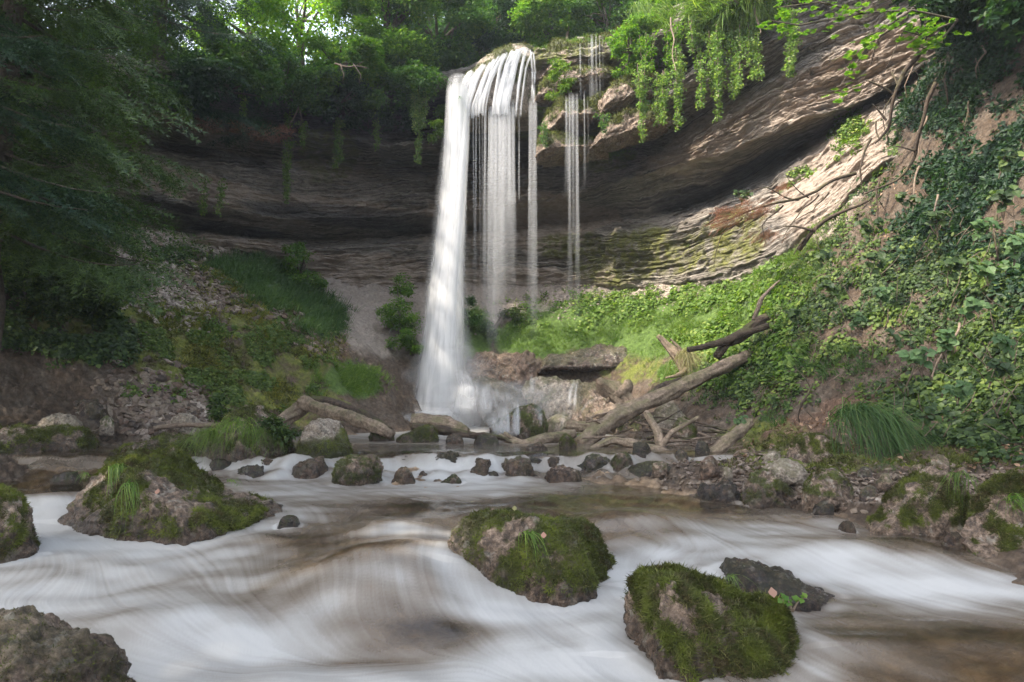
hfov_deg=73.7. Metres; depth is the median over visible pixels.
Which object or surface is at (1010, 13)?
deciduous tree
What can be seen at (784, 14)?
maple bough
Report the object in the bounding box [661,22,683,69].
hanging ivy
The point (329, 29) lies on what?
sky
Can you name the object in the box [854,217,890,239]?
leafy plant
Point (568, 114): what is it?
mossy ledge
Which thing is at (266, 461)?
cobble
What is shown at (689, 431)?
boulder
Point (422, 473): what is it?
cobble
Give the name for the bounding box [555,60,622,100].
mossy ledge
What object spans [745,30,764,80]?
hanging ivy
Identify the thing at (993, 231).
hanging root
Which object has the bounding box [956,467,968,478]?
cobble
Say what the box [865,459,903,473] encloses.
grass tuft
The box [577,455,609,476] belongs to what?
cobble
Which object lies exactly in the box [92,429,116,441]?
boulder
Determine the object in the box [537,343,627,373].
ledge
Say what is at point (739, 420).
leafy plant
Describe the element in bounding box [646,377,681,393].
log
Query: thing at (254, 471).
cobble
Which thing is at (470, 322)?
shrub
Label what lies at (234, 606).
stream
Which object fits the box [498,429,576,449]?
branch
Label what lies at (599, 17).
deciduous tree
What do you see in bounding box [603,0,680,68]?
deciduous tree
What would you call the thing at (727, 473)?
cobble
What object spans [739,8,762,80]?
hanging ivy
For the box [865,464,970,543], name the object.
boulder
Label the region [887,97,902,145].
hanging root
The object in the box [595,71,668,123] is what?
mossy ledge
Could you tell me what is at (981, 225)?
leafy plant
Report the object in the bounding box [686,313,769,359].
log
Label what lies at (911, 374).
hanging root
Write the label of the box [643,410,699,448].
branch
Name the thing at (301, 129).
hanging ivy
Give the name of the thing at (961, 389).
leafy plant
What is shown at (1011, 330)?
undergrowth
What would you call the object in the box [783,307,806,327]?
leafy plant
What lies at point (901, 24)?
bare branch
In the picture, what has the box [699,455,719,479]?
cobble
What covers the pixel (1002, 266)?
leafy plant
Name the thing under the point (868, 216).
hanging root
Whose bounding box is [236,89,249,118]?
hanging ivy
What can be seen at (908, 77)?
hanging root
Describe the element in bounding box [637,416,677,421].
stick
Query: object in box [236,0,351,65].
deciduous tree
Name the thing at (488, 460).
cobble
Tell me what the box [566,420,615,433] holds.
log
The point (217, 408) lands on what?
shrub
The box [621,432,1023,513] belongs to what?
gravel
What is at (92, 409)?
boulder
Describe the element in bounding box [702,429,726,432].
stick
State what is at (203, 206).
hanging ivy
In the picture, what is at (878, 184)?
hanging root
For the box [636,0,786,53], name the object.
grass
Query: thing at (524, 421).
boulder
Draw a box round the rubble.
[72,257,354,442]
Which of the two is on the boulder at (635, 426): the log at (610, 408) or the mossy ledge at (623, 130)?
the log at (610, 408)
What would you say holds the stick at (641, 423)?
on the boulder at (689, 431)
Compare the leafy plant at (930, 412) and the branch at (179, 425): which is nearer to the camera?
the leafy plant at (930, 412)
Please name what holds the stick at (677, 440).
on the stick at (679, 444)
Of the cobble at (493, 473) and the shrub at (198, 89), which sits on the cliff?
the shrub at (198, 89)
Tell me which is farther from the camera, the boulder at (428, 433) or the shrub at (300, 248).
the shrub at (300, 248)
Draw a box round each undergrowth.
[691,114,1023,423]
[868,4,1023,329]
[1009,78,1023,407]
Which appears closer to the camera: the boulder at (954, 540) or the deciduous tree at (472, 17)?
the boulder at (954, 540)
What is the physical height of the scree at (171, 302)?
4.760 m
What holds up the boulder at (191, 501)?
on the ground at (34, 388)
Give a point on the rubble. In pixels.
(157, 404)
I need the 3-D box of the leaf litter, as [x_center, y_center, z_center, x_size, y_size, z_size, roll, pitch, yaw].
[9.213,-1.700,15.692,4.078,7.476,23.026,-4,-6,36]
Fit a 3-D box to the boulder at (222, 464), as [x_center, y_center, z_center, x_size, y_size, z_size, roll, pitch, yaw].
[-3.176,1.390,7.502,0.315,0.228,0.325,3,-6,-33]
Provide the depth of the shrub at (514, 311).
17.14 m
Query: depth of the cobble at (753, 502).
5.59 m
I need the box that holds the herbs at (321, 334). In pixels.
[207,250,351,340]
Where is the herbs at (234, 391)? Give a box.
[112,273,337,415]
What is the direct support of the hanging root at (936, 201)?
hanging from the cliff
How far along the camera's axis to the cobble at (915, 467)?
5.52 m
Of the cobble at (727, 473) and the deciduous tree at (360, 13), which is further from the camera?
the deciduous tree at (360, 13)
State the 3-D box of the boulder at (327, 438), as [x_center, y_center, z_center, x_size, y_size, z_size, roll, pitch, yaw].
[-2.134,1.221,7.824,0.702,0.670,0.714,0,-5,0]
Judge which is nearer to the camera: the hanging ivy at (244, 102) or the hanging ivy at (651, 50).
the hanging ivy at (651, 50)
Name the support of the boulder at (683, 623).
on the ground at (34, 388)
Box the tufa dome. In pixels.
[457,40,537,134]
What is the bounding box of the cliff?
[13,0,940,290]
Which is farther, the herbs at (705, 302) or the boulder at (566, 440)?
the herbs at (705, 302)
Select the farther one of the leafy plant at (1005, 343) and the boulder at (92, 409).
the boulder at (92, 409)
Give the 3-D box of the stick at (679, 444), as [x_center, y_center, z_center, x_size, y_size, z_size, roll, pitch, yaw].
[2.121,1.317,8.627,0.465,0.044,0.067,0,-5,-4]
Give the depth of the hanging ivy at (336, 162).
18.51 m
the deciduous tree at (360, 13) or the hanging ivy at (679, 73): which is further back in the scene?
the deciduous tree at (360, 13)
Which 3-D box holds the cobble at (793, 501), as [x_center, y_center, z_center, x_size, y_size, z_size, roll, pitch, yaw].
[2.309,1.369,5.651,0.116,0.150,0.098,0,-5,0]
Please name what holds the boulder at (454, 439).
on the ground at (34, 388)
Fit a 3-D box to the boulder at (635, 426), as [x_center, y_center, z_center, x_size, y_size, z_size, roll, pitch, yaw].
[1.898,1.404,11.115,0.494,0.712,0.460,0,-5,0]
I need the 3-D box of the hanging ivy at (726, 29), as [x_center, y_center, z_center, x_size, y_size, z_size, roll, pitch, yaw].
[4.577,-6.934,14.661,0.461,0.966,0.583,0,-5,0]
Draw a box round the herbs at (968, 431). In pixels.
[873,336,1023,469]
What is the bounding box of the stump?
[656,334,693,378]
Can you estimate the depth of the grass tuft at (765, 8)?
14.01 m
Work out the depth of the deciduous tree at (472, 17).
19.00 m
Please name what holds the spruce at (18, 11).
on the ground at (34, 388)
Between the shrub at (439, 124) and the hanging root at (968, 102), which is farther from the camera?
the shrub at (439, 124)
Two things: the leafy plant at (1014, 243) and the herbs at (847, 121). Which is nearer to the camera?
the leafy plant at (1014, 243)
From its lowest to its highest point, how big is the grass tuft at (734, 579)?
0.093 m
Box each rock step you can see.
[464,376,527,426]
[465,350,536,388]
[521,376,581,418]
[572,381,613,420]
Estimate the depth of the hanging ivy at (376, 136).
18.66 m
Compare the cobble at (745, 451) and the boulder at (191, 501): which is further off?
the cobble at (745, 451)
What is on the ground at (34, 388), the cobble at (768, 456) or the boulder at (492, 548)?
the cobble at (768, 456)
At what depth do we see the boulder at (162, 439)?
7.63 m
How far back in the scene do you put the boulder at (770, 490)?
5.63 m
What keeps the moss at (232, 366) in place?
on the ground at (34, 388)
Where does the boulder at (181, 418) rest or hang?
on the ground at (34, 388)
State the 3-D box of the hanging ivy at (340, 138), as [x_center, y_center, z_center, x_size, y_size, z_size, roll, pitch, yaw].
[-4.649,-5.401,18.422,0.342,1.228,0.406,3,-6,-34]
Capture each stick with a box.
[582,435,628,438]
[585,412,608,420]
[585,416,612,433]
[585,418,602,422]
[634,421,669,430]
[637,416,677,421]
[643,430,678,438]
[648,409,682,426]
[666,444,696,446]
[668,439,695,442]
[673,434,685,438]
[681,436,714,441]
[693,421,729,431]
[695,423,717,426]
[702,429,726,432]
[709,429,725,433]
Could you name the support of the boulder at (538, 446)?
on the ground at (34, 388)
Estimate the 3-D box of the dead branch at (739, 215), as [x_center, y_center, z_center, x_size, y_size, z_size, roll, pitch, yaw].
[4.656,-2.107,11.750,2.669,1.686,0.845,0,-5,0]
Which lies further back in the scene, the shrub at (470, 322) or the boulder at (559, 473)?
the shrub at (470, 322)
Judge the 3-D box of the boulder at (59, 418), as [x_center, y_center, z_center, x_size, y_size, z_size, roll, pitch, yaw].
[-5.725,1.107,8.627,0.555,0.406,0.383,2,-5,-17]
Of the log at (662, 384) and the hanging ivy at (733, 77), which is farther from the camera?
the hanging ivy at (733, 77)
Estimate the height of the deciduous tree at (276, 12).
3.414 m
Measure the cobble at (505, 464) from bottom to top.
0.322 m
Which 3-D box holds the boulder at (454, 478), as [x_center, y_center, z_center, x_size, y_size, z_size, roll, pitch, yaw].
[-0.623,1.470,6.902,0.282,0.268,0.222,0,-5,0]
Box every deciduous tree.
[46,0,202,56]
[181,0,318,62]
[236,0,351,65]
[300,28,389,95]
[316,0,447,68]
[367,12,446,70]
[371,0,500,72]
[425,0,545,65]
[507,0,595,47]
[546,2,617,36]
[548,0,639,39]
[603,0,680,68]
[612,0,627,11]
[878,0,988,42]
[913,0,1023,57]
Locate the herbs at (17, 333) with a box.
[1,237,213,369]
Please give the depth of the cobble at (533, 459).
7.57 m
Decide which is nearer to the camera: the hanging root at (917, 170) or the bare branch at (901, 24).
the hanging root at (917, 170)
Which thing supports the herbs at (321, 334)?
on the ground at (34, 388)
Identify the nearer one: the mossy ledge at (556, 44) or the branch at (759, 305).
the branch at (759, 305)
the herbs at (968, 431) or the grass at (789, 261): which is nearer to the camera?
the herbs at (968, 431)
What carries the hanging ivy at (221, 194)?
hanging from the cliff
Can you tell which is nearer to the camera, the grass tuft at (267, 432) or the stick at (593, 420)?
the grass tuft at (267, 432)
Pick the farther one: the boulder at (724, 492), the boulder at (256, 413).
the boulder at (256, 413)
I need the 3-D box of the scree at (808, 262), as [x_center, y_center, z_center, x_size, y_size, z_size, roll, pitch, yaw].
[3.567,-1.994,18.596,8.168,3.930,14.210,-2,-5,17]
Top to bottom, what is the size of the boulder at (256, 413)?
0.912 m
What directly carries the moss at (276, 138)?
on the cliff
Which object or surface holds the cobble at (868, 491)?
on the ground at (34, 388)
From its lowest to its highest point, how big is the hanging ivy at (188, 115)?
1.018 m
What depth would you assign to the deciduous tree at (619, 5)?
25.43 m
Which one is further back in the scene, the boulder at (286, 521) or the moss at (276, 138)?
the moss at (276, 138)
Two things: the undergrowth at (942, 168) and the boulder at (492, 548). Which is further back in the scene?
the undergrowth at (942, 168)
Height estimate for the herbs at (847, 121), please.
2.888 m
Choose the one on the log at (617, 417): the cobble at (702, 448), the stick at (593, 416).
the stick at (593, 416)
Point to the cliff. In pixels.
(365, 214)
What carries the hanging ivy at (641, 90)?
hanging from the cliff
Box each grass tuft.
[76,471,90,485]
[106,463,127,498]
[113,479,143,532]
[170,424,228,465]
[185,415,273,464]
[246,425,295,453]
[518,529,550,569]
[621,0,667,32]
[665,347,711,379]
[725,573,755,589]
[738,0,780,31]
[822,394,953,461]
[856,406,948,459]
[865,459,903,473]
[931,469,978,515]
[996,493,1023,516]
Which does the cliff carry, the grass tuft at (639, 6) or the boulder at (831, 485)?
the grass tuft at (639, 6)
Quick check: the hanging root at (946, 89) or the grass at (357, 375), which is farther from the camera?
the grass at (357, 375)
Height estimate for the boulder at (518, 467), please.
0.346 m
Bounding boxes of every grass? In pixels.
[195,243,364,346]
[306,348,396,396]
[469,220,838,394]
[530,32,660,164]
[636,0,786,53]
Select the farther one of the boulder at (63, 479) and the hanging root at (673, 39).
the hanging root at (673, 39)
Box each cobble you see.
[236,464,263,479]
[261,458,272,465]
[419,471,427,475]
[435,450,461,462]
[474,457,490,466]
[488,471,498,475]
[501,455,530,470]
[529,456,541,473]
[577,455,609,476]
[632,441,650,457]
[651,460,667,478]
[674,449,688,461]
[695,441,709,456]
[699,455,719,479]
[722,467,732,481]
[733,449,749,457]
[747,498,762,512]
[761,451,781,462]
[789,497,797,508]
[808,453,818,462]
[812,500,834,517]
[857,466,872,477]
[859,485,878,501]
[875,473,893,492]
[909,464,925,473]
[930,454,949,472]
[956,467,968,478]
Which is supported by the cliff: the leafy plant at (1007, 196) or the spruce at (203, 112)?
the spruce at (203, 112)
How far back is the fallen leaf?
2.44 m
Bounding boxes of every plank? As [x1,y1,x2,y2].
[410,413,469,430]
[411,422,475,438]
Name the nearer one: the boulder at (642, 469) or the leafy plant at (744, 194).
the boulder at (642, 469)
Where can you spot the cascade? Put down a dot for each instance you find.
(465, 399)
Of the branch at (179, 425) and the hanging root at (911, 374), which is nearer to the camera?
the hanging root at (911, 374)
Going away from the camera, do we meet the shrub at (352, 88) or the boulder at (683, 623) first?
the boulder at (683, 623)
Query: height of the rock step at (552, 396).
1.791 m
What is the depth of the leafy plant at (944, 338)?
6.82 m
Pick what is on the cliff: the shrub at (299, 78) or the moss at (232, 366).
the shrub at (299, 78)
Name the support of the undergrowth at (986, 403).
on the ground at (34, 388)
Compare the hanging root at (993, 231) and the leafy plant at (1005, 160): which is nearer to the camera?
the leafy plant at (1005, 160)
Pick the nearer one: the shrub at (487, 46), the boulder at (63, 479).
the boulder at (63, 479)
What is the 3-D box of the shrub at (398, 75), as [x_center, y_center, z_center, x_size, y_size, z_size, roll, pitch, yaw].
[-2.943,-7.035,17.963,2.226,2.318,2.147,3,-6,-32]
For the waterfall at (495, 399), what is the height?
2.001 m
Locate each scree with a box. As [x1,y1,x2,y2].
[99,221,234,334]
[474,257,855,334]
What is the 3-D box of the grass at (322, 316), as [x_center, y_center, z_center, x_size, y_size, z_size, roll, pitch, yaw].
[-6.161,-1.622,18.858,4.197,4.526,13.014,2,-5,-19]
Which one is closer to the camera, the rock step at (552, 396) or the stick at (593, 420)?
the stick at (593, 420)
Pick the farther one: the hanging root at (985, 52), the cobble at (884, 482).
the hanging root at (985, 52)
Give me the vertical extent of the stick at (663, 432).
0.168 m
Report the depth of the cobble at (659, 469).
6.87 m
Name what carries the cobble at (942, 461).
on the gravel
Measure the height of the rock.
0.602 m
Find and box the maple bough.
[755,0,971,102]
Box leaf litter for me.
[736,127,1023,472]
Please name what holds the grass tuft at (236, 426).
on the ground at (34, 388)
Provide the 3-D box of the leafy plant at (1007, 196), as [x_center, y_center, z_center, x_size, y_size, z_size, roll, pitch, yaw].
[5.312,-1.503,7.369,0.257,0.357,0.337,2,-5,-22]
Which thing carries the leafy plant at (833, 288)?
on the ground at (34, 388)
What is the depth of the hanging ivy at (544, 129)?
16.15 m
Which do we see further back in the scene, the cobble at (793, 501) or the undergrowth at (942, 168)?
the undergrowth at (942, 168)
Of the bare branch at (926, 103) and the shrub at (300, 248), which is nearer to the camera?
the bare branch at (926, 103)
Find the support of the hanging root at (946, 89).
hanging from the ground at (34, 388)
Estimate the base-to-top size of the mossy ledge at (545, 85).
0.802 m
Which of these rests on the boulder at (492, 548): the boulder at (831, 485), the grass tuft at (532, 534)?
the grass tuft at (532, 534)
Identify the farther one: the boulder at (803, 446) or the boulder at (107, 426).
the boulder at (107, 426)
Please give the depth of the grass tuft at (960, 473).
4.52 m
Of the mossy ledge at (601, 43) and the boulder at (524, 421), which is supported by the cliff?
the mossy ledge at (601, 43)
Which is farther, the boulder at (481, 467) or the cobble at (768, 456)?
the boulder at (481, 467)
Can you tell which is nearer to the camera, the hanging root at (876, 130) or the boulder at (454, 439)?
the boulder at (454, 439)
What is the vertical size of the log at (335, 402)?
0.595 m
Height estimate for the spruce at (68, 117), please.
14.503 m
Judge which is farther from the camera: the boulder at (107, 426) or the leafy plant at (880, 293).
the boulder at (107, 426)
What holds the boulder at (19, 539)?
on the ground at (34, 388)
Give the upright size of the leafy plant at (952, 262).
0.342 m
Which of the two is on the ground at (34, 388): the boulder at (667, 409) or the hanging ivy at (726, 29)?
the boulder at (667, 409)
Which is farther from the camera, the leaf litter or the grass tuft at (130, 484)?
the leaf litter
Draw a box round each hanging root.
[290,106,301,127]
[670,17,675,70]
[753,2,760,33]
[798,383,814,422]
[867,215,874,236]
[875,121,882,141]
[876,177,885,217]
[882,70,896,130]
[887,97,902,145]
[904,60,920,97]
[904,363,916,391]
[912,165,926,212]
[917,116,941,162]
[929,194,953,234]
[931,322,960,377]
[942,71,948,107]
[958,101,969,135]
[975,45,986,78]
[992,213,999,261]
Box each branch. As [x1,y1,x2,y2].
[153,422,218,430]
[335,62,365,81]
[452,428,511,443]
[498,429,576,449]
[588,437,674,453]
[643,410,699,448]
[664,418,753,457]
[706,172,856,262]
[752,280,779,320]
[783,197,872,254]
[859,50,921,190]
[864,82,937,193]
[870,22,937,71]
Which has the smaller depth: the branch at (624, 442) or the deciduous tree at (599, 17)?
the branch at (624, 442)
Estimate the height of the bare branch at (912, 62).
2.188 m
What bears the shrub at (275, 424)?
on the boulder at (256, 413)
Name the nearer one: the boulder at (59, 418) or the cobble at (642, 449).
the cobble at (642, 449)
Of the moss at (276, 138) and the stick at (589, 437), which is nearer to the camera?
the stick at (589, 437)
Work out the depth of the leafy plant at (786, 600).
2.59 m
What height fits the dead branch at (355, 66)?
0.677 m
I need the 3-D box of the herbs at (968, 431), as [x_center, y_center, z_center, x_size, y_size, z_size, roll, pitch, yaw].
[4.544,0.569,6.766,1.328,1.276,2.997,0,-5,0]
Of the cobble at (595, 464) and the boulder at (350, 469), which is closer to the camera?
the boulder at (350, 469)
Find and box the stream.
[0,426,1023,681]
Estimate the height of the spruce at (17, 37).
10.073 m
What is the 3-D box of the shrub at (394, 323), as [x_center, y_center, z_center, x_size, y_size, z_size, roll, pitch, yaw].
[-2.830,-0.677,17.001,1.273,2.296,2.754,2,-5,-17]
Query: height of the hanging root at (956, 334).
0.851 m
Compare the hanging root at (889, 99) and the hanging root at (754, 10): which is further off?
the hanging root at (754, 10)
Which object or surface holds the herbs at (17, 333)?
on the ground at (34, 388)
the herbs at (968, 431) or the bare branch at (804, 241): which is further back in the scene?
the bare branch at (804, 241)
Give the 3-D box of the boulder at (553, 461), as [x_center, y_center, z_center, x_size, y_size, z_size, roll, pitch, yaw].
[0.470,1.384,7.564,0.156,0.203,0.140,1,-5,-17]
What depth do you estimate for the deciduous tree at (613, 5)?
23.37 m
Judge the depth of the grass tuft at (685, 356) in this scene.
12.07 m
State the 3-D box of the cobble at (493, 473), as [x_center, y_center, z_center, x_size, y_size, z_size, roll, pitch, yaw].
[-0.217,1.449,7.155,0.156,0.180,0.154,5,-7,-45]
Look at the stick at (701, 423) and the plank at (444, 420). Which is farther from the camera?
the plank at (444, 420)
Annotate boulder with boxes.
[0,422,99,468]
[0,483,42,563]
[0,605,135,681]
[36,412,82,426]
[50,471,82,491]
[57,442,291,545]
[73,398,105,424]
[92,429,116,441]
[99,415,114,435]
[104,430,206,459]
[170,413,201,434]
[197,402,296,461]
[209,458,231,470]
[277,515,300,535]
[291,456,327,478]
[295,418,352,458]
[331,453,383,485]
[368,432,394,440]
[391,466,415,483]
[396,424,439,453]
[441,473,461,483]
[446,434,463,451]
[447,505,617,606]
[470,458,488,475]
[474,434,498,453]
[489,403,548,456]
[505,459,537,476]
[524,442,547,456]
[544,464,583,495]
[547,414,569,449]
[547,457,559,466]
[558,433,577,456]
[583,453,600,467]
[610,451,632,475]
[614,415,641,433]
[621,559,802,681]
[624,460,670,479]
[649,400,685,432]
[668,416,697,442]
[692,477,740,509]
[719,557,834,611]
[740,467,795,517]
[763,458,808,486]
[786,431,842,462]
[800,463,854,514]
[838,520,856,538]
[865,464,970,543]
[942,531,965,554]
[959,465,1023,558]
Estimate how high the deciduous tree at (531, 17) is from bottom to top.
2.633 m
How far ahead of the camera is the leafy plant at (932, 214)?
8.47 m
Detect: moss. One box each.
[65,258,356,426]
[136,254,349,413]
[172,114,297,144]
[639,427,1022,472]
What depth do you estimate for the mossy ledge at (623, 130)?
16.12 m
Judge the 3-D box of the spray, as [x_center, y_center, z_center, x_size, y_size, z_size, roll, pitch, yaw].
[-0.724,1.141,15.208,5.122,2.252,2.123,0,-5,0]
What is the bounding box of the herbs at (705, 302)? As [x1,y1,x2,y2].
[478,255,810,391]
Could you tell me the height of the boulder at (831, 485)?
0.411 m
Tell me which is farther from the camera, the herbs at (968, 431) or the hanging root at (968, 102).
the hanging root at (968, 102)
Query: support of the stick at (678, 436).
on the stick at (663, 432)
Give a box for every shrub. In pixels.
[1,228,128,328]
[136,46,238,110]
[194,37,285,105]
[204,391,233,424]
[257,413,303,446]
[263,46,346,116]
[279,241,328,288]
[305,62,383,129]
[355,34,451,120]
[374,273,426,355]
[427,103,448,143]
[428,27,503,67]
[461,294,493,333]
[478,305,524,336]
[544,56,576,101]
[609,24,647,78]
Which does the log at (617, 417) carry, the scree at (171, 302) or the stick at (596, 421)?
the stick at (596, 421)
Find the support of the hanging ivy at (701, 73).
hanging from the cliff
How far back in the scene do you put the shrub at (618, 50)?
15.99 m
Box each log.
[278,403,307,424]
[296,395,394,438]
[310,395,392,428]
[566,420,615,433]
[574,350,750,448]
[594,400,631,418]
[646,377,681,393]
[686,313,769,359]
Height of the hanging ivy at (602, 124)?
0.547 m
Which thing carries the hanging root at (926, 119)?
hanging from the cliff
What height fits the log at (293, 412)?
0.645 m
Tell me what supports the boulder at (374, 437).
on the ground at (34, 388)
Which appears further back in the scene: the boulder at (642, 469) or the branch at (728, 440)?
the branch at (728, 440)
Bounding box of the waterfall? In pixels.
[417,49,535,413]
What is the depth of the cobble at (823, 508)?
5.16 m
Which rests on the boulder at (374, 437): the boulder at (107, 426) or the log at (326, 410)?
the log at (326, 410)
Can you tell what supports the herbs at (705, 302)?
on the ground at (34, 388)
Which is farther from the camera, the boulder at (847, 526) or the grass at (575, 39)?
the grass at (575, 39)
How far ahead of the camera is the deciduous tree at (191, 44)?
26.79 m
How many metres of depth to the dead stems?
7.99 m
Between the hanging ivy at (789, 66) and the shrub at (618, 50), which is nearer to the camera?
the hanging ivy at (789, 66)
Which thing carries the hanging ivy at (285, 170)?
hanging from the cliff
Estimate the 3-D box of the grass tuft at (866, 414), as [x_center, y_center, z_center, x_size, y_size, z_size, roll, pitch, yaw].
[3.808,1.238,6.438,1.666,1.486,0.898,-1,-5,16]
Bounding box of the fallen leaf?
[768,587,776,596]
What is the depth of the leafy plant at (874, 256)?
8.86 m
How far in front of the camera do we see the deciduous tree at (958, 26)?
11.48 m
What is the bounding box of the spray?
[431,412,472,425]
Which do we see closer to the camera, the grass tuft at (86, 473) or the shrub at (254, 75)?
the grass tuft at (86, 473)
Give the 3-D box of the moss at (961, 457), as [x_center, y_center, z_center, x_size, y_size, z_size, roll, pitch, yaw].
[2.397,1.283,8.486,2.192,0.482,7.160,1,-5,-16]
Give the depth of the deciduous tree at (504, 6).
20.35 m
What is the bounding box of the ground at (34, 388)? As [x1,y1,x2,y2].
[0,6,1023,681]
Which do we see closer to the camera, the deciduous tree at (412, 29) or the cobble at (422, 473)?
the cobble at (422, 473)
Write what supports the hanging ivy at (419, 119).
hanging from the cliff
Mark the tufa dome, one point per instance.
(520, 118)
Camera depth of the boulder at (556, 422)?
10.57 m
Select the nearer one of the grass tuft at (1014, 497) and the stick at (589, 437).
the grass tuft at (1014, 497)
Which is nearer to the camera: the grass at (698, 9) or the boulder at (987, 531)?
the boulder at (987, 531)
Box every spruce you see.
[0,0,128,227]
[0,0,153,254]
[0,0,214,351]
[22,0,104,92]
[31,0,293,151]
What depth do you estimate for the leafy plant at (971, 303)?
6.94 m
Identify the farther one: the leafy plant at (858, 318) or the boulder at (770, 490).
the leafy plant at (858, 318)
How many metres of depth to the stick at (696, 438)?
8.71 m
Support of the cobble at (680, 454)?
on the ground at (34, 388)
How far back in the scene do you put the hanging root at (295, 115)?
17.32 m
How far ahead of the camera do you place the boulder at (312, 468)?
7.17 m
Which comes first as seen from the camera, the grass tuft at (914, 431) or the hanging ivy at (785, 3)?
the grass tuft at (914, 431)
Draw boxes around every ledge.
[533,74,571,106]
[534,32,603,86]
[535,128,608,166]
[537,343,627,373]
[539,89,605,135]
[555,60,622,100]
[588,101,675,155]
[595,23,628,51]
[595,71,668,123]
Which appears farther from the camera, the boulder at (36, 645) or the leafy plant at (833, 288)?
the leafy plant at (833, 288)
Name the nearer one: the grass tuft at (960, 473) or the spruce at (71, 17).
the grass tuft at (960, 473)
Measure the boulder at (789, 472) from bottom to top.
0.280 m
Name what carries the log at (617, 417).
on the ground at (34, 388)
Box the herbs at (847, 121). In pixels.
[688,107,871,244]
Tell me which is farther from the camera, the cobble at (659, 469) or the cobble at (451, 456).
the cobble at (451, 456)
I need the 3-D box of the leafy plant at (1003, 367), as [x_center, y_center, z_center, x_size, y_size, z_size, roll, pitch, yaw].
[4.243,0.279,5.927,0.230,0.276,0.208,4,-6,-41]
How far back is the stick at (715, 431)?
9.05 m
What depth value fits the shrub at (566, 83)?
16.57 m
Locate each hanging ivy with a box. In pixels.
[174,81,195,126]
[195,176,212,215]
[212,178,228,216]
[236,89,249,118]
[280,111,297,203]
[294,119,308,151]
[331,116,341,168]
[333,119,344,163]
[371,119,381,150]
[409,74,436,164]
[537,119,549,147]
[592,112,611,134]
[631,61,652,142]
[633,28,659,72]
[651,68,673,126]
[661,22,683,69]
[666,43,686,131]
[685,16,708,60]
[693,56,708,110]
[703,24,728,122]
[718,20,733,43]
[722,21,746,100]
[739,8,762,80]
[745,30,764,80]
[780,0,791,16]
[780,7,802,77]
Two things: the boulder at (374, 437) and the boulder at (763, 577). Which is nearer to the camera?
the boulder at (763, 577)
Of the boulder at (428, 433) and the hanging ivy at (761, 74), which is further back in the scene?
the hanging ivy at (761, 74)
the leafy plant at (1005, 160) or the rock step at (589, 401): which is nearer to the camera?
the leafy plant at (1005, 160)
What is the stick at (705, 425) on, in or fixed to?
on the stick at (701, 423)
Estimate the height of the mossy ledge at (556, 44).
1.309 m
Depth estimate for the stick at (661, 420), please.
9.24 m
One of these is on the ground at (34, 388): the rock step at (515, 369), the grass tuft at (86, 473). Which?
the rock step at (515, 369)
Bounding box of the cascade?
[454,384,474,410]
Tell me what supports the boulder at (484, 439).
on the ground at (34, 388)
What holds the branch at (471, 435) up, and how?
on the branch at (550, 437)
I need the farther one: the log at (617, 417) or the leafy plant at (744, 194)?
the leafy plant at (744, 194)
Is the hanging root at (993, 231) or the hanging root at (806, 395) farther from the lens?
the hanging root at (806, 395)
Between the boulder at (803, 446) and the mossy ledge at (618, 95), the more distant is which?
the mossy ledge at (618, 95)
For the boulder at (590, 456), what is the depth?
7.43 m
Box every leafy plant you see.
[733,190,753,202]
[733,415,747,424]
[778,592,808,611]
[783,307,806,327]
[814,249,836,270]
[818,280,840,301]
[848,312,867,334]
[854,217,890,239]
[859,250,889,275]
[872,286,894,306]
[884,328,923,351]
[895,192,921,214]
[895,346,937,375]
[919,403,948,429]
[923,209,952,234]
[935,328,959,357]
[939,256,968,286]
[941,380,972,403]
[957,296,991,326]
[968,257,1019,286]
[970,217,1001,245]
[983,185,1022,219]
[985,357,1015,388]
[992,328,1023,357]
[996,148,1023,178]
[1004,233,1023,265]
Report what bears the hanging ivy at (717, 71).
hanging from the cliff
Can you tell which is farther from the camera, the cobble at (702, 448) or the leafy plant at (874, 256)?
the leafy plant at (874, 256)
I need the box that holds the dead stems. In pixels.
[781,198,1018,438]
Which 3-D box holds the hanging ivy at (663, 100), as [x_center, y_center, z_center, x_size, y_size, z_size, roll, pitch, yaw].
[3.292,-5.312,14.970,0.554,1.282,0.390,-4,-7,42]
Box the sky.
[28,0,382,63]
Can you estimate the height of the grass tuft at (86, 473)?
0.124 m
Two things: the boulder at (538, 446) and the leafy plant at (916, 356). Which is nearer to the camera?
the leafy plant at (916, 356)
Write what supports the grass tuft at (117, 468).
on the boulder at (191, 501)
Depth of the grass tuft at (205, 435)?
7.45 m
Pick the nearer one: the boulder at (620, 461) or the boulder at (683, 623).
the boulder at (683, 623)
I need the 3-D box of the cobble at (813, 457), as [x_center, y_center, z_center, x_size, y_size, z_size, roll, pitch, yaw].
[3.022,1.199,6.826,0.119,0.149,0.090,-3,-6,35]

